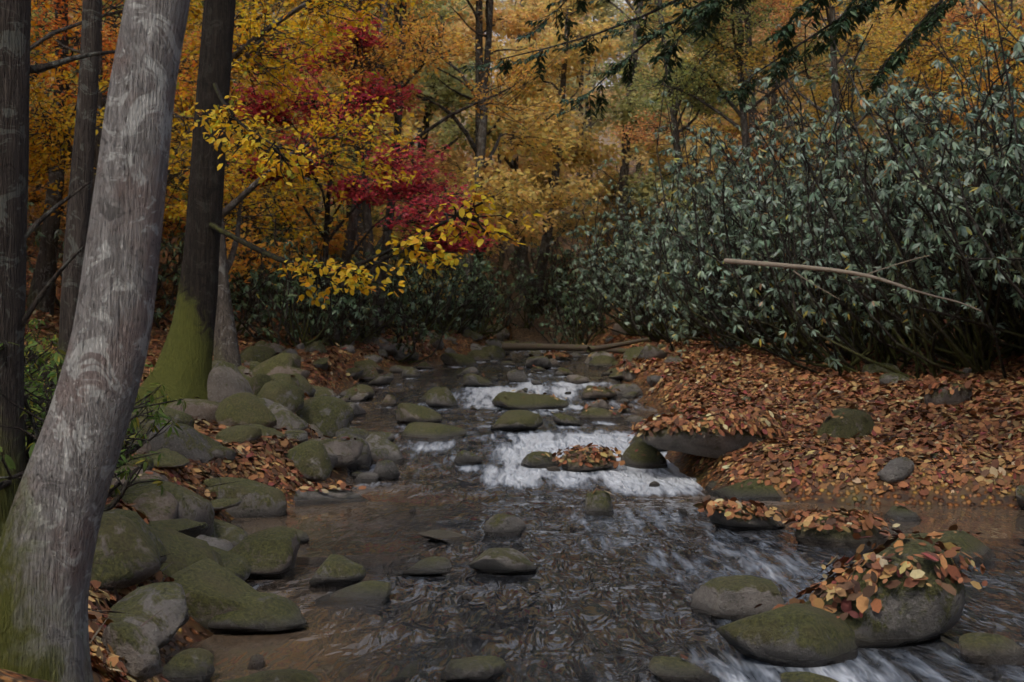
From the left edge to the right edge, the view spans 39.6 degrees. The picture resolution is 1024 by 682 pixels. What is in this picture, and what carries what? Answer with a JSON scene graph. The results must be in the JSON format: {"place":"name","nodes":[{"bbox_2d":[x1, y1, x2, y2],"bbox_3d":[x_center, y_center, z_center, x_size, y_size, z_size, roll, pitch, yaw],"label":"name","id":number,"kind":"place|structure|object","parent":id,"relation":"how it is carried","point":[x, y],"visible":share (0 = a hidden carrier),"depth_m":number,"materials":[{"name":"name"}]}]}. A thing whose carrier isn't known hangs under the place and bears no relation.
{"place":"outdoors","nodes":[
{"label":"outdoors","id":0,"kind":"place"},
{"bbox_2d":[0,13,1023,681],"bbox_3d":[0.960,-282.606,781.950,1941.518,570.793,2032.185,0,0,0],"label":"terrain","id":1,"kind":"structure","parent":0,"point":[190,631],"depth_m":21.84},
{"bbox_2d":[0,0,114,536],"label":"tree","id":2,"kind":"object","parent":1,"relation":"on","point":[17,69],"visible":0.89,"depth_m":9.39,"materials":[{"name":"brown plant"}]},
{"bbox_2d":[58,0,100,373],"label":"slim tree","id":3,"kind":"object","parent":1,"relation":"on","point":[79,203],"visible":0.61,"depth_m":14.91,"materials":[{"name":"grey plant"}]},
{"bbox_2d":[0,311,185,511],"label":"undergrowth","id":4,"kind":"object","parent":1,"relation":"on","point":[34,436],"depth_m":11.59,"materials":[{"name":"green plant"}]},
{"bbox_2d":[0,0,189,681],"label":"tree trunk","id":5,"kind":"object","parent":1,"relation":"on","point":[48,538],"visible":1,"depth_m":6.06,"materials":[{"name":"grey plant"}]},
{"bbox_2d":[26,201,537,363],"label":"rhododendron","id":6,"kind":"object","parent":1,"relation":"on","point":[303,332],"depth_m":40.63,"materials":[{"name":"green plant"}]},
{"bbox_2d":[134,0,525,405],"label":"mossy leaning tree","id":7,"kind":"object","parent":1,"relation":"on","point":[183,367],"visible":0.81,"depth_m":21.74,"materials":[{"name":"brown plant"}]},
{"bbox_2d":[180,95,543,308],"bbox_3d":[-2.180,-4.283,13.671,5.037,7.729,14.868,0,0,0],"label":"foliage","id":8,"kind":"object","parent":7,"relation":"attached to","point":[352,280],"visible":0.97,"depth_m":17.89,"materials":[{"name":"yellow plant"}]},
{"bbox_2d":[227,12,498,339],"bbox_3d":[-4.051,-4.168,37.303,7.454,9.168,5.125,0,0,0],"label":"tree","id":9,"kind":"object","parent":1,"relation":"on","point":[351,195],"depth_m":37.12,"materials":[{"name":"red plant"}]},
{"bbox_2d":[0,319,1023,681],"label":"boulders","id":10,"kind":"object","parent":1,"relation":"on","point":[214,565],"visible":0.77,"depth_m":13.00,"materials":[{"name":"stone"}]},
{"bbox_2d":[24,227,1023,681],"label":"fallen leaves","id":11,"kind":"object","parent":1,"relation":"on","point":[872,445],"visible":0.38,"depth_m":19.21,"materials":[{"name":"orange plant"}]},
{"bbox_2d":[26,0,1023,366],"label":"forest","id":12,"kind":"object","parent":1,"relation":"on","point":[572,136],"depth_m":49.06,"materials":[{"name":"yellow plant"}]},
{"bbox_2d":[27,68,1022,330],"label":"understory","id":13,"kind":"object","parent":1,"relation":"on","point":[341,238],"depth_m":51.08,"materials":[{"name":"yellow plant"}]},
{"bbox_2d":[377,228,711,344],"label":"rhododendron","id":14,"kind":"object","parent":1,"relation":"on","point":[575,334],"depth_m":59.06,"materials":[{"name":"green plant"}]},
{"bbox_2d":[502,255,981,353],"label":"fallen logs","id":15,"kind":"object","parent":1,"relation":"on","point":[612,348],"visible":0.73,"depth_m":21.85,"materials":[{"name":"brown wood"}]},
{"bbox_2d":[550,0,1023,379],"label":"rhododendron","id":16,"kind":"object","parent":1,"relation":"on","point":[971,345],"depth_m":28.83,"materials":[{"name":"green plant"}]},
{"bbox_2d":[237,0,825,109],"bbox_3d":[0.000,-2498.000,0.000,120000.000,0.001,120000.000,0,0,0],"label":"sky","id":17,"kind":"structure","parent":0,"point":[579,22],"depth_m":11822.64,"materials":[{"name":"white"}]},
{"bbox_2d":[164,350,1023,681],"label":"water stream","id":18,"kind":"structure","parent":0,"point":[600,598],"depth_m":12.64,"materials":[{"name":"grey liquid"}]},
{"bbox_2d":[456,0,970,119],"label":"hemlock","id":19,"kind":"object","parent":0,"point":[895,62],"depth_m":17.04,"materials":[{"name":"green plant"}]}
]}

